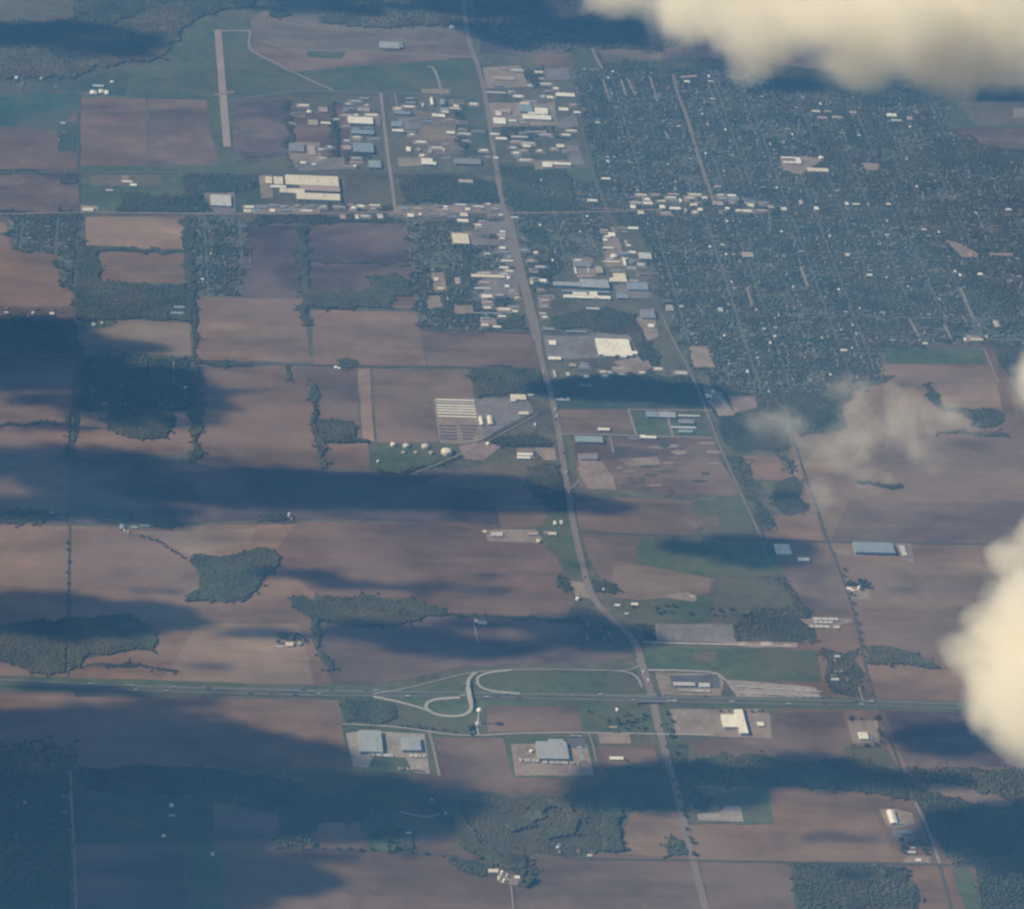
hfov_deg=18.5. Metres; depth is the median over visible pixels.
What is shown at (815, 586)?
field
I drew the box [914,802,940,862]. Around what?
road
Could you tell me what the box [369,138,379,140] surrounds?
business building
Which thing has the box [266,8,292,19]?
woodland
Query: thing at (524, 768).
paved lot
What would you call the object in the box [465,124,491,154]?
grass field
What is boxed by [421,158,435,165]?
warehouse
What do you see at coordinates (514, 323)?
town trees
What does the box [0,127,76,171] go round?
field
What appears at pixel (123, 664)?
woodland
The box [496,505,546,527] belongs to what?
field
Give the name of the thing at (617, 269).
paved lot
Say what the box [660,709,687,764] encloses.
grass field
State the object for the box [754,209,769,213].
paved lot
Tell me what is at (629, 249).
railway
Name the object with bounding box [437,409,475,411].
covered stack
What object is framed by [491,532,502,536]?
warehouse
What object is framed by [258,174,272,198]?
paved lot
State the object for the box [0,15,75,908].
ground
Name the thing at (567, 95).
warehouse
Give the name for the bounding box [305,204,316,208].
paved lot
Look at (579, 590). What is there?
paved lot
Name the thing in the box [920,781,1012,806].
field
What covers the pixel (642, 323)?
paved lot
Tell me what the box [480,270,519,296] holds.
paved lot
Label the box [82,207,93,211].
barn
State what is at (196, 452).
woodland
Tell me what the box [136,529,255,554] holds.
field
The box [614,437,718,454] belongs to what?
field
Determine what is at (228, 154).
grass field
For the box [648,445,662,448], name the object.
bare patch
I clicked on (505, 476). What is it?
grass field
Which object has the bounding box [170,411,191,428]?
field
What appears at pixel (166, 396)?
woodland
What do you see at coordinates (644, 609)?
grass field
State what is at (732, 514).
grass field
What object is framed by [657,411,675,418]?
warehouse
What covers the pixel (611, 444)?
road
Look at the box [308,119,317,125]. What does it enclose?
warehouse
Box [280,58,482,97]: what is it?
grass field
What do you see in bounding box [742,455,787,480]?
field
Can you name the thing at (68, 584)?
road
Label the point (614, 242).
paved lot
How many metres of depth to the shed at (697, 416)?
11061.14 m
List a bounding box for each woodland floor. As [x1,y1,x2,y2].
[0,20,85,47]
[0,169,70,174]
[0,510,65,523]
[65,417,74,448]
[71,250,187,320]
[92,664,170,671]
[93,247,128,251]
[116,192,185,211]
[180,176,204,209]
[182,230,198,296]
[188,371,201,441]
[191,299,198,351]
[197,360,233,365]
[256,215,395,224]
[280,816,310,847]
[283,102,293,147]
[297,249,309,317]
[300,771,601,855]
[310,296,384,308]
[310,401,323,457]
[312,624,323,662]
[329,105,338,156]
[345,153,363,157]
[397,174,495,202]
[419,459,458,468]
[447,855,487,872]
[451,614,585,623]
[454,111,468,153]
[470,366,545,397]
[489,434,547,446]
[499,166,596,211]
[514,864,532,876]
[525,469,566,504]
[544,807,566,826]
[559,372,703,402]
[560,309,638,340]
[599,817,603,846]
[603,59,735,70]
[619,767,672,807]
[640,344,659,365]
[667,838,685,851]
[673,754,909,798]
[682,786,711,810]
[710,376,894,412]
[712,409,791,453]
[723,456,775,531]
[737,607,816,642]
[766,64,956,106]
[772,453,810,515]
[778,579,812,636]
[788,403,842,433]
[796,863,905,881]
[796,880,920,908]
[821,647,872,697]
[910,784,1023,863]
[911,767,1023,803]
[961,84,1023,100]
[969,411,997,427]
[974,864,1023,908]
[987,341,1023,376]
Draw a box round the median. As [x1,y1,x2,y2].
[0,681,564,696]
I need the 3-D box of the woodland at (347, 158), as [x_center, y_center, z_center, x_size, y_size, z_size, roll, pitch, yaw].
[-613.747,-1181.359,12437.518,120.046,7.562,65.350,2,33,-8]
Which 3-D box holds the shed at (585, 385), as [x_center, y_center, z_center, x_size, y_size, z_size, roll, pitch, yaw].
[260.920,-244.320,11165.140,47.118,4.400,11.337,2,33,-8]
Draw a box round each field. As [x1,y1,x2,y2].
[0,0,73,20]
[0,69,128,95]
[0,92,77,129]
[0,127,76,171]
[0,177,78,210]
[0,222,72,306]
[0,355,72,391]
[0,393,71,455]
[0,457,68,524]
[0,525,67,676]
[0,676,1023,712]
[0,695,348,770]
[0,773,70,908]
[57,121,80,150]
[70,524,331,684]
[71,457,551,524]
[73,794,212,843]
[73,843,186,908]
[76,429,192,453]
[77,357,190,411]
[79,320,191,355]
[80,98,147,165]
[80,160,287,171]
[80,176,184,211]
[80,319,114,331]
[80,411,106,427]
[85,215,183,249]
[91,174,162,185]
[99,251,184,282]
[128,21,329,99]
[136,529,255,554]
[148,99,219,164]
[162,623,313,684]
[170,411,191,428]
[184,174,266,211]
[185,845,224,908]
[196,297,309,361]
[197,365,318,469]
[207,100,241,165]
[214,810,278,846]
[222,850,515,908]
[233,96,288,158]
[235,123,263,135]
[241,226,301,298]
[250,43,471,70]
[251,7,467,52]
[265,831,794,908]
[275,522,575,617]
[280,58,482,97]
[290,365,365,439]
[292,113,332,155]
[304,821,363,848]
[306,223,408,262]
[307,51,345,58]
[309,261,409,290]
[310,310,425,365]
[318,642,461,685]
[320,615,633,667]
[325,443,369,468]
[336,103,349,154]
[340,668,649,732]
[342,725,596,777]
[344,171,392,204]
[358,369,373,441]
[367,826,399,850]
[370,444,461,470]
[372,369,473,441]
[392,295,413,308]
[397,109,459,154]
[404,738,613,796]
[421,331,538,367]
[428,461,527,489]
[459,98,486,122]
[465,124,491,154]
[479,0,1023,82]
[486,706,581,731]
[496,139,563,162]
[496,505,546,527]
[515,166,597,182]
[521,813,612,856]
[525,54,574,68]
[530,853,701,908]
[539,533,581,577]
[540,513,571,532]
[552,379,708,409]
[558,409,631,432]
[570,49,598,68]
[573,437,739,495]
[576,498,699,533]
[579,706,656,731]
[583,536,713,599]
[597,745,657,766]
[599,48,660,61]
[613,566,708,599]
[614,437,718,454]
[614,596,722,622]
[619,811,688,856]
[634,410,707,435]
[636,538,783,577]
[643,647,820,681]
[655,623,732,642]
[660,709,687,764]
[688,712,848,762]
[689,786,895,862]
[693,497,757,534]
[694,651,716,661]
[695,515,719,525]
[704,863,793,908]
[712,578,794,641]
[739,787,772,822]
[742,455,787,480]
[764,515,822,540]
[770,344,1023,908]
[779,560,848,613]
[788,437,1023,540]
[792,863,913,908]
[810,624,857,647]
[832,501,1023,542]
[833,365,1002,433]
[837,560,1023,677]
[844,746,899,770]
[862,664,984,701]
[885,346,985,363]
[886,711,1023,767]
[911,868,961,908]
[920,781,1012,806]
[936,383,1002,410]
[941,91,1023,126]
[950,127,1023,149]
[952,867,979,908]
[956,96,1023,124]
[977,804,1023,895]
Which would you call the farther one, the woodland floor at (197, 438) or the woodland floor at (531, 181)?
the woodland floor at (531, 181)
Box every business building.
[255,205,266,207]
[292,112,303,114]
[351,100,361,102]
[351,161,361,163]
[366,113,377,116]
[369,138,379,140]
[475,232,485,234]
[479,281,489,283]
[482,294,491,297]
[483,300,491,303]
[497,250,508,252]
[498,307,510,310]
[613,227,624,230]
[619,252,628,254]
[639,272,649,275]
[675,371,687,374]
[757,209,767,211]
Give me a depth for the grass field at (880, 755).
9546.50 m
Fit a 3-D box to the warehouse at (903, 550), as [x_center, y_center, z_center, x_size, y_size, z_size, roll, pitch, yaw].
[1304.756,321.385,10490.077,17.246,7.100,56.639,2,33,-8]
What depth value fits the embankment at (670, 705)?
9663.72 m
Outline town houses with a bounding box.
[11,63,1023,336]
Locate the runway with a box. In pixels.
[214,30,230,145]
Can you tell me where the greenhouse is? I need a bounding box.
[170,311,183,313]
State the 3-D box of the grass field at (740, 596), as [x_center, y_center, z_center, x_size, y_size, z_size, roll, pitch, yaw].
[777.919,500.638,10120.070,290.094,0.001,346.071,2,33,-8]
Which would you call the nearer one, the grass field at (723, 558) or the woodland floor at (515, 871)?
the woodland floor at (515, 871)
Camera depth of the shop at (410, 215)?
12068.12 m
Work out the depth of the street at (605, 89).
13159.45 m
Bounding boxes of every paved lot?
[80,205,98,211]
[122,175,129,180]
[203,192,235,212]
[251,206,319,212]
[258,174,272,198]
[279,208,291,212]
[288,142,320,162]
[292,157,344,170]
[296,103,310,107]
[297,161,309,165]
[298,209,314,212]
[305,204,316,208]
[332,205,345,208]
[340,124,351,128]
[342,139,351,143]
[346,732,429,773]
[348,99,363,103]
[349,156,362,160]
[355,204,366,208]
[358,214,371,218]
[366,137,382,142]
[373,114,380,124]
[388,213,403,217]
[397,118,421,128]
[397,157,421,166]
[397,204,502,216]
[411,206,424,210]
[413,140,428,144]
[421,89,450,95]
[424,213,439,216]
[427,296,441,308]
[431,272,446,290]
[433,397,483,443]
[441,156,452,160]
[450,100,463,103]
[450,147,463,150]
[451,232,473,244]
[453,203,468,207]
[453,304,472,313]
[459,441,500,460]
[467,102,479,106]
[471,205,487,208]
[472,231,488,235]
[472,236,513,265]
[475,398,532,437]
[477,280,492,285]
[479,294,493,298]
[479,317,492,321]
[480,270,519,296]
[481,300,494,305]
[481,318,496,325]
[482,220,506,233]
[483,65,527,88]
[485,529,542,542]
[489,102,556,126]
[490,206,501,211]
[495,250,511,254]
[495,307,512,311]
[497,869,519,884]
[499,259,513,262]
[503,269,515,273]
[506,119,518,122]
[508,289,517,294]
[511,94,525,97]
[511,744,593,775]
[512,296,522,300]
[516,448,533,458]
[517,158,533,162]
[522,99,538,103]
[533,160,571,169]
[534,447,556,459]
[536,288,545,292]
[537,295,554,298]
[537,304,550,308]
[540,315,549,319]
[543,335,596,358]
[544,68,570,79]
[557,114,578,127]
[564,144,583,165]
[565,129,579,133]
[566,738,586,747]
[569,580,590,598]
[572,257,595,277]
[577,453,599,469]
[577,461,615,489]
[578,365,590,369]
[591,333,639,357]
[598,733,630,743]
[603,234,623,266]
[604,370,614,375]
[609,269,625,272]
[610,227,626,231]
[612,366,627,371]
[614,356,642,371]
[615,282,651,298]
[616,372,627,376]
[624,266,638,271]
[624,458,660,465]
[630,360,650,373]
[635,308,658,339]
[642,197,651,201]
[650,366,665,371]
[655,672,723,695]
[657,624,735,641]
[659,211,673,215]
[662,592,696,601]
[669,709,771,737]
[670,674,720,687]
[671,370,689,375]
[689,346,713,366]
[697,806,743,821]
[704,388,734,415]
[716,197,729,200]
[716,641,796,647]
[726,680,821,697]
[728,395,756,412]
[741,209,754,213]
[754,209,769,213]
[780,156,821,173]
[801,618,852,627]
[833,549,862,556]
[847,586,871,599]
[847,720,879,743]
[861,162,879,170]
[879,809,914,828]
[891,829,916,840]
[895,543,914,562]
[903,856,930,862]
[944,239,977,257]
[965,334,981,341]
[989,252,1012,255]
[1013,109,1023,117]
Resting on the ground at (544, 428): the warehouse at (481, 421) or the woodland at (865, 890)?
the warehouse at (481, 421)
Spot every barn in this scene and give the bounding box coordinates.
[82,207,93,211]
[90,90,96,94]
[286,642,292,646]
[478,621,486,624]
[488,869,498,873]
[993,320,1000,327]
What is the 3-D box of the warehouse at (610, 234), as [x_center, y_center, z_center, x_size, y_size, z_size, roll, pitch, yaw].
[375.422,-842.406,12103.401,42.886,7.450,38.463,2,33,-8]
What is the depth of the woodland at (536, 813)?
9125.09 m
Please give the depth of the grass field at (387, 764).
9362.01 m
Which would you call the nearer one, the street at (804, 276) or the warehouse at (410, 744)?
the warehouse at (410, 744)
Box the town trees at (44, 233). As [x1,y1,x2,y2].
[1,213,88,288]
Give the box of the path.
[227,90,479,102]
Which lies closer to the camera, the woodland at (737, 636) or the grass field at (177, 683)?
the grass field at (177, 683)
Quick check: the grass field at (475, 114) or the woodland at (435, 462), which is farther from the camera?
the grass field at (475, 114)
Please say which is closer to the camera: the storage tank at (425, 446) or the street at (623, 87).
the storage tank at (425, 446)
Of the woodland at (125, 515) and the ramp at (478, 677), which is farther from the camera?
the woodland at (125, 515)
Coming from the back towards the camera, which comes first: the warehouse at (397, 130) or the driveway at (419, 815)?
the warehouse at (397, 130)
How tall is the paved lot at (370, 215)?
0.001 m
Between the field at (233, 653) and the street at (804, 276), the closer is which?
the field at (233, 653)
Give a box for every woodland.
[0,0,196,79]
[0,18,95,48]
[0,167,77,175]
[0,207,80,219]
[0,311,83,355]
[0,419,64,429]
[0,507,72,527]
[0,612,157,677]
[0,735,87,908]
[56,175,81,185]
[61,412,79,458]
[68,0,256,30]
[70,353,196,411]
[77,764,370,831]
[83,658,178,673]
[84,245,186,255]
[99,404,176,440]
[99,507,136,523]
[114,190,185,211]
[139,517,183,529]
[177,214,200,298]
[180,174,208,211]
[184,547,282,602]
[186,365,207,461]
[187,297,203,358]
[193,358,251,368]
[200,173,258,192]
[246,213,410,225]
[258,512,289,522]
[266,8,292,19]
[270,812,318,850]
[279,99,296,160]
[280,365,293,381]
[280,631,308,641]
[287,591,449,628]
[293,225,313,325]
[296,286,396,311]
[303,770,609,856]
[305,380,332,469]
[307,256,410,267]
[310,618,339,671]
[312,417,368,443]
[317,0,468,28]
[326,202,392,210]
[327,101,340,156]
[337,357,362,370]
[338,696,398,727]
[341,151,371,159]
[365,272,414,296]
[394,173,499,204]
[396,781,527,871]
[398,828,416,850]
[405,455,463,476]
[442,855,492,876]
[445,612,585,625]
[453,107,474,156]
[465,363,546,398]
[468,0,694,51]
[489,431,553,447]
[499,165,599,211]
[501,125,570,141]
[505,795,587,840]
[511,859,542,884]
[523,65,543,88]
[524,462,566,509]
[550,306,643,348]
[556,573,573,593]
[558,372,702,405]
[591,578,622,594]
[593,768,635,852]
[600,56,737,72]
[612,759,676,811]
[635,623,654,643]
[638,339,661,372]
[659,833,687,858]
[671,780,713,810]
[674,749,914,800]
[708,374,893,414]
[713,408,789,451]
[724,456,776,532]
[726,622,740,640]
[732,605,816,642]
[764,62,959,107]
[769,453,809,515]
[774,575,819,644]
[786,387,846,437]
[788,862,911,886]
[790,878,924,908]
[815,648,872,696]
[857,480,903,489]
[862,644,940,668]
[905,761,1023,805]
[906,138,1023,167]
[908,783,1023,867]
[922,382,972,413]
[936,427,1008,437]
[948,82,1023,100]
[962,407,1004,429]
[974,862,1023,908]
[986,337,1023,375]
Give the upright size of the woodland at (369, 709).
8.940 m
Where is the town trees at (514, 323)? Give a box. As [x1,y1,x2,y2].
[403,216,526,332]
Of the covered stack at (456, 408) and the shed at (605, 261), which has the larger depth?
the shed at (605, 261)
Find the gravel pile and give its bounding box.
[761,642,774,645]
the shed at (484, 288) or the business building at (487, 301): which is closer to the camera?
the business building at (487, 301)
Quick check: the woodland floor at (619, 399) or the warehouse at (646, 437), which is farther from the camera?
the woodland floor at (619, 399)
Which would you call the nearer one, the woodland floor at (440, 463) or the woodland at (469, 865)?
the woodland at (469, 865)
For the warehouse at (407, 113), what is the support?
on the ground at (544, 428)
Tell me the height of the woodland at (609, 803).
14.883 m
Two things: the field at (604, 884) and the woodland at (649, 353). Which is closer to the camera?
the field at (604, 884)
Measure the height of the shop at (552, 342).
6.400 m
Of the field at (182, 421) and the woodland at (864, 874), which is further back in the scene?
the field at (182, 421)
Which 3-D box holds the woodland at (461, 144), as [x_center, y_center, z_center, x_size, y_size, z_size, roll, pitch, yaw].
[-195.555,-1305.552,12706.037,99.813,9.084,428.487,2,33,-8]
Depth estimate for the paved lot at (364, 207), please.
12093.84 m
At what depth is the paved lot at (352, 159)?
12420.93 m
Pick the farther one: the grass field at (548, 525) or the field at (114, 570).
the grass field at (548, 525)
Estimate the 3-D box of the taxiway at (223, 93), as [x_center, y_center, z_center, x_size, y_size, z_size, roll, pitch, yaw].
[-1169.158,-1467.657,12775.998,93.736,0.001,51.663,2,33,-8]
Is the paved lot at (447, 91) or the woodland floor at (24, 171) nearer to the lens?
the woodland floor at (24, 171)
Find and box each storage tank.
[403,443,409,447]
[421,443,429,448]
[441,447,452,455]
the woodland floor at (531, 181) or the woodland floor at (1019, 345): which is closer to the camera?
the woodland floor at (1019, 345)
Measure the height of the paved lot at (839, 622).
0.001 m
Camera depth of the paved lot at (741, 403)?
11177.90 m
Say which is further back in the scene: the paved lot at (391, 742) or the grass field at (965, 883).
the paved lot at (391, 742)
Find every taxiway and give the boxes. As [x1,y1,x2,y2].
[213,91,234,94]
[219,30,248,31]
[247,30,332,89]
[427,66,442,93]
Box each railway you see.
[410,414,538,474]
[568,68,769,563]
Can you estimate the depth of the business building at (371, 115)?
12737.29 m
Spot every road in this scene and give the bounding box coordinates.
[0,171,498,173]
[66,91,80,675]
[69,772,76,908]
[194,361,539,368]
[289,847,458,855]
[342,723,708,735]
[373,53,471,57]
[379,93,397,213]
[424,329,530,333]
[428,732,440,775]
[477,410,544,442]
[559,433,711,437]
[565,857,1012,866]
[579,531,1023,544]
[588,733,596,761]
[609,436,613,451]
[627,409,637,435]
[630,409,711,410]
[643,641,797,646]
[648,669,726,680]
[655,624,659,641]
[664,410,673,435]
[672,74,714,200]
[780,404,951,908]
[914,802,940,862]
[983,348,998,382]
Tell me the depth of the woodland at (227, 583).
9987.34 m
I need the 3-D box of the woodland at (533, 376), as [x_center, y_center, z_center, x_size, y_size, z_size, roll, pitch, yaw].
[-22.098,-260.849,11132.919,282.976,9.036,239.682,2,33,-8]
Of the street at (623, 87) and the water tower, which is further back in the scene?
the street at (623, 87)
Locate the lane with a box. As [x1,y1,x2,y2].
[661,314,761,537]
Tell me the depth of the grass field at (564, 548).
10283.52 m
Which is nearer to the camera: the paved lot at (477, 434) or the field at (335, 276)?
the paved lot at (477, 434)
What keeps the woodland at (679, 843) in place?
on the woodland floor at (675, 845)
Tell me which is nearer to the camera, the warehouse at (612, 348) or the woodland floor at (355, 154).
the warehouse at (612, 348)
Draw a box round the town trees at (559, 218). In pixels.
[510,173,637,290]
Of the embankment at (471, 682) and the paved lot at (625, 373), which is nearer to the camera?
the embankment at (471, 682)
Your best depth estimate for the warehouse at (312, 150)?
12432.33 m
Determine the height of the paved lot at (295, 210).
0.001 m
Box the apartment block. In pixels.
[455,277,460,284]
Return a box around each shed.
[319,107,327,112]
[359,97,368,100]
[473,312,501,314]
[474,287,490,289]
[486,91,505,94]
[511,135,527,138]
[548,532,556,535]
[579,384,591,386]
[586,307,599,309]
[603,260,619,262]
[671,426,695,429]
[678,414,699,417]
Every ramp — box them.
[373,665,639,693]
[373,696,433,713]
[424,673,476,716]
[476,669,511,681]
[476,681,519,693]
[613,670,642,686]
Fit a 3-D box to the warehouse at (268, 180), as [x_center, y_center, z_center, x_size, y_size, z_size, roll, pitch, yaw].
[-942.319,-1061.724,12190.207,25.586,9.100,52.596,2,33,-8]
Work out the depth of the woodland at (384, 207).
12091.07 m
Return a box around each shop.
[340,214,345,219]
[407,213,413,217]
[457,219,468,222]
[460,213,467,216]
[496,137,506,140]
[542,327,555,330]
[548,340,556,345]
[548,356,560,360]
[565,330,586,333]
[669,207,680,210]
[716,201,723,206]
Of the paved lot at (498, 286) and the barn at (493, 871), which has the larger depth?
the paved lot at (498, 286)
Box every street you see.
[0,208,661,214]
[12,63,1023,393]
[591,48,602,69]
[602,79,609,101]
[620,79,626,95]
[625,77,634,93]
[648,76,657,101]
[662,204,1023,209]
[745,287,752,304]
[799,266,808,286]
[908,319,919,335]
[943,324,952,339]
[959,287,974,318]
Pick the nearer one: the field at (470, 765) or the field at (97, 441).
the field at (470, 765)
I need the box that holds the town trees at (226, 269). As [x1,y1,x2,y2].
[189,215,248,295]
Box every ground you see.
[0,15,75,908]
[7,215,84,289]
[74,0,1023,908]
[193,215,244,295]
[410,217,524,329]
[513,182,634,297]
[579,67,1023,394]
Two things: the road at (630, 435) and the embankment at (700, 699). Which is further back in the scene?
the road at (630, 435)
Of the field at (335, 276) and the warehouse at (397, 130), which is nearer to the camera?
the field at (335, 276)
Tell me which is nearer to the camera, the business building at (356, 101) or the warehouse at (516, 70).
the business building at (356, 101)
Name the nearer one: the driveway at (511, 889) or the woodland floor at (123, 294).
the driveway at (511, 889)
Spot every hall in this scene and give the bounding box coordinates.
[587,199,597,201]
[628,227,637,229]
[681,75,696,77]
[741,252,753,258]
[817,116,827,119]
[886,113,896,116]
[971,338,982,340]
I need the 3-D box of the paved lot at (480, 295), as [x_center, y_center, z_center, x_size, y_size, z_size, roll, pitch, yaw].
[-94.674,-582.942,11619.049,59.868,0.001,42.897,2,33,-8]
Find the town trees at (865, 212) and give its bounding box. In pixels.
[574,59,1023,396]
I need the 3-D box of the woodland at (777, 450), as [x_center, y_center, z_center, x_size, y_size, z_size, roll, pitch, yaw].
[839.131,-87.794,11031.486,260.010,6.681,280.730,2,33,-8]
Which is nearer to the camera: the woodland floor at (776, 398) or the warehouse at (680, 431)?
the warehouse at (680, 431)
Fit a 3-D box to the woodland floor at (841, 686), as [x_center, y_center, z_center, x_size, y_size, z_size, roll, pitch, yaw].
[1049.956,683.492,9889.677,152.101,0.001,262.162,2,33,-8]
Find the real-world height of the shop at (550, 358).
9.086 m
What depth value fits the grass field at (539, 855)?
8999.65 m
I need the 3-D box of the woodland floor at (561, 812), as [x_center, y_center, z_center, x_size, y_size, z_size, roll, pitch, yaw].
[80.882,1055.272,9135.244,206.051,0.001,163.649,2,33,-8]
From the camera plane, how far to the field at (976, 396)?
11381.94 m
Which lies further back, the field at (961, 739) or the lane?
the lane
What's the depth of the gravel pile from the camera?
9967.47 m
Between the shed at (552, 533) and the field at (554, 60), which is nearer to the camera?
the shed at (552, 533)
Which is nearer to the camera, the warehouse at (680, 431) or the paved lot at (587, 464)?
the paved lot at (587, 464)
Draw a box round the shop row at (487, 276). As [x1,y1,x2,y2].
[471,274,504,278]
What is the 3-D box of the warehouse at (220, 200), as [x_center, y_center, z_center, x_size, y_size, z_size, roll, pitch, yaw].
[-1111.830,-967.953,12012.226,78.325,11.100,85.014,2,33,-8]
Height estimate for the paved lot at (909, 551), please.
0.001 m
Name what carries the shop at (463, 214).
on the ground at (544, 428)
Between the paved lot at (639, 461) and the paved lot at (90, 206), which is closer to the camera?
the paved lot at (639, 461)
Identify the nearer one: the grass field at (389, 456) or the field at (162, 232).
the grass field at (389, 456)
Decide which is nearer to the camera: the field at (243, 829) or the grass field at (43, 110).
the field at (243, 829)
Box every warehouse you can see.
[210,194,230,207]
[265,176,271,183]
[271,185,285,188]
[273,176,282,184]
[280,188,304,194]
[285,174,338,186]
[290,143,304,152]
[296,192,339,202]
[300,185,339,193]
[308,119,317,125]
[308,145,315,155]
[342,145,350,150]
[348,116,372,125]
[351,129,373,135]
[352,142,373,153]
[357,107,369,112]
[358,730,382,754]
[368,160,380,168]
[391,121,402,127]
[392,129,402,132]
[394,111,410,115]
[401,737,420,752]
[403,130,415,132]
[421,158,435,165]
[432,113,444,117]
[440,99,445,105]
[452,233,469,244]
[454,158,480,165]
[458,179,472,183]
[479,416,483,425]
[487,415,492,425]
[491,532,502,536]
[493,76,514,80]
[493,117,505,124]
[501,108,510,113]
[510,394,526,401]
[511,69,523,71]
[517,453,532,455]
[517,456,530,459]
[518,104,532,112]
[518,411,528,415]
[522,114,551,120]
[523,144,530,147]
[528,107,547,114]
[528,532,537,535]
[535,739,569,760]
[542,162,570,167]
[553,281,580,287]
[556,92,574,97]
[556,144,564,148]
[556,397,569,400]
[559,107,568,111]
[562,290,609,293]
[563,291,610,300]
[573,260,591,267]
[575,436,603,443]
[579,279,609,289]
[580,455,597,460]
[595,266,603,274]
[595,338,637,358]
[598,428,609,430]
[604,232,614,237]
[609,273,626,283]
[609,756,623,760]
[610,254,618,258]
[617,294,628,299]
[626,282,648,290]
[638,252,651,259]
[640,309,655,319]
[640,435,655,438]
[645,411,657,418]
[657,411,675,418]
[665,305,673,311]
[673,682,694,686]
[678,419,694,424]
[678,429,692,433]
[699,683,709,687]
[721,709,748,735]
[757,722,763,726]
[774,544,791,555]
[798,557,809,561]
[852,542,895,555]
[858,732,868,739]
[886,809,897,824]
[899,546,907,555]
[900,830,911,834]
[906,851,915,853]
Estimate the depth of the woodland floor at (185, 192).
12048.64 m
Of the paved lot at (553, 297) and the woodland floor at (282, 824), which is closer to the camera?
the woodland floor at (282, 824)
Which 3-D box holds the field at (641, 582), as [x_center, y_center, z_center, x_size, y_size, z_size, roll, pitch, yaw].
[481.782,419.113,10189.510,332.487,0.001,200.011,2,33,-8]
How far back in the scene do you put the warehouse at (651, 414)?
11036.58 m
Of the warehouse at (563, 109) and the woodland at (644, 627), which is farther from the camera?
the warehouse at (563, 109)
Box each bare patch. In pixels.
[614,446,630,449]
[617,459,633,461]
[638,487,650,490]
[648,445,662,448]
[658,443,670,446]
[668,444,678,447]
[671,450,686,454]
[691,480,706,481]
[699,442,715,443]
[706,450,720,452]
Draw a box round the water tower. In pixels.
[475,708,481,724]
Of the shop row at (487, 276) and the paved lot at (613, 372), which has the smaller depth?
the paved lot at (613, 372)
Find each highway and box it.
[0,678,1023,705]
[0,683,1023,710]
[460,0,509,216]
[503,215,542,340]
[535,340,709,908]
[636,658,662,730]
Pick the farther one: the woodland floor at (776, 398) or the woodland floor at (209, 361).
the woodland floor at (776, 398)
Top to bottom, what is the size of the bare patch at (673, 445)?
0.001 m
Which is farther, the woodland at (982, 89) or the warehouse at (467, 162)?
the woodland at (982, 89)
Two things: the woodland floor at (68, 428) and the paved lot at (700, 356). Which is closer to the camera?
the woodland floor at (68, 428)
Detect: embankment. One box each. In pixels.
[461,676,473,686]
[464,703,477,714]
[565,697,637,706]
[566,693,637,698]
[664,694,746,700]
[664,698,746,707]
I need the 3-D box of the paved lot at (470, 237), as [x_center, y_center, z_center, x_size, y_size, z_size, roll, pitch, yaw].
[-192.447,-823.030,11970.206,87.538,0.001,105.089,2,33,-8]
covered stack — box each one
[436,399,473,400]
[436,401,474,403]
[436,404,474,406]
[437,407,475,408]
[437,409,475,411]
[437,412,476,414]
[438,415,476,417]
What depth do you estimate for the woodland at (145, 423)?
10663.08 m
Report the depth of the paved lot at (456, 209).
12145.96 m
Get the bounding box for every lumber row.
[439,428,455,429]
[439,431,455,432]
[461,428,475,429]
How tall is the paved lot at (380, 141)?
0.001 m
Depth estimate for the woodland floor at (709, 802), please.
9300.54 m
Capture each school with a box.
[379,41,399,49]
[398,41,403,48]
[781,156,801,164]
[807,168,828,172]
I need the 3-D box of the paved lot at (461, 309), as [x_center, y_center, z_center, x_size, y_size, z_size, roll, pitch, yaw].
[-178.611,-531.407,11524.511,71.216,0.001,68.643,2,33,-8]
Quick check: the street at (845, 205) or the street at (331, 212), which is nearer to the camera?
the street at (331, 212)
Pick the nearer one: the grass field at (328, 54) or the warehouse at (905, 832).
the warehouse at (905, 832)
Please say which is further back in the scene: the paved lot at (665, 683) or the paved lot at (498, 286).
the paved lot at (498, 286)
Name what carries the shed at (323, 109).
on the ground at (544, 428)
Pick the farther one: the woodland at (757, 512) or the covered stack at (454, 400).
the covered stack at (454, 400)
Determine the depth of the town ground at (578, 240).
12059.79 m
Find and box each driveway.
[400,811,439,816]
[457,426,459,441]
[473,622,478,641]
[510,885,513,908]
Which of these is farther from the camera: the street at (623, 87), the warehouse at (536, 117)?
the street at (623, 87)
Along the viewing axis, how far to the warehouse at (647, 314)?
11619.46 m
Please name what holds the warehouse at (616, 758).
on the ground at (544, 428)
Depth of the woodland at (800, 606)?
10158.00 m
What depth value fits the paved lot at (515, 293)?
11661.93 m
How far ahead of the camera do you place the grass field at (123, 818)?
8949.11 m
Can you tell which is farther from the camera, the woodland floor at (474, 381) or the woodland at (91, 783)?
the woodland floor at (474, 381)
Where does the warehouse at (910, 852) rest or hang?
on the ground at (544, 428)
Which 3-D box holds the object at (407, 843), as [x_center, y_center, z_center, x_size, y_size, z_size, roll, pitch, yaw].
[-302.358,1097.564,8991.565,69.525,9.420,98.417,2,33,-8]

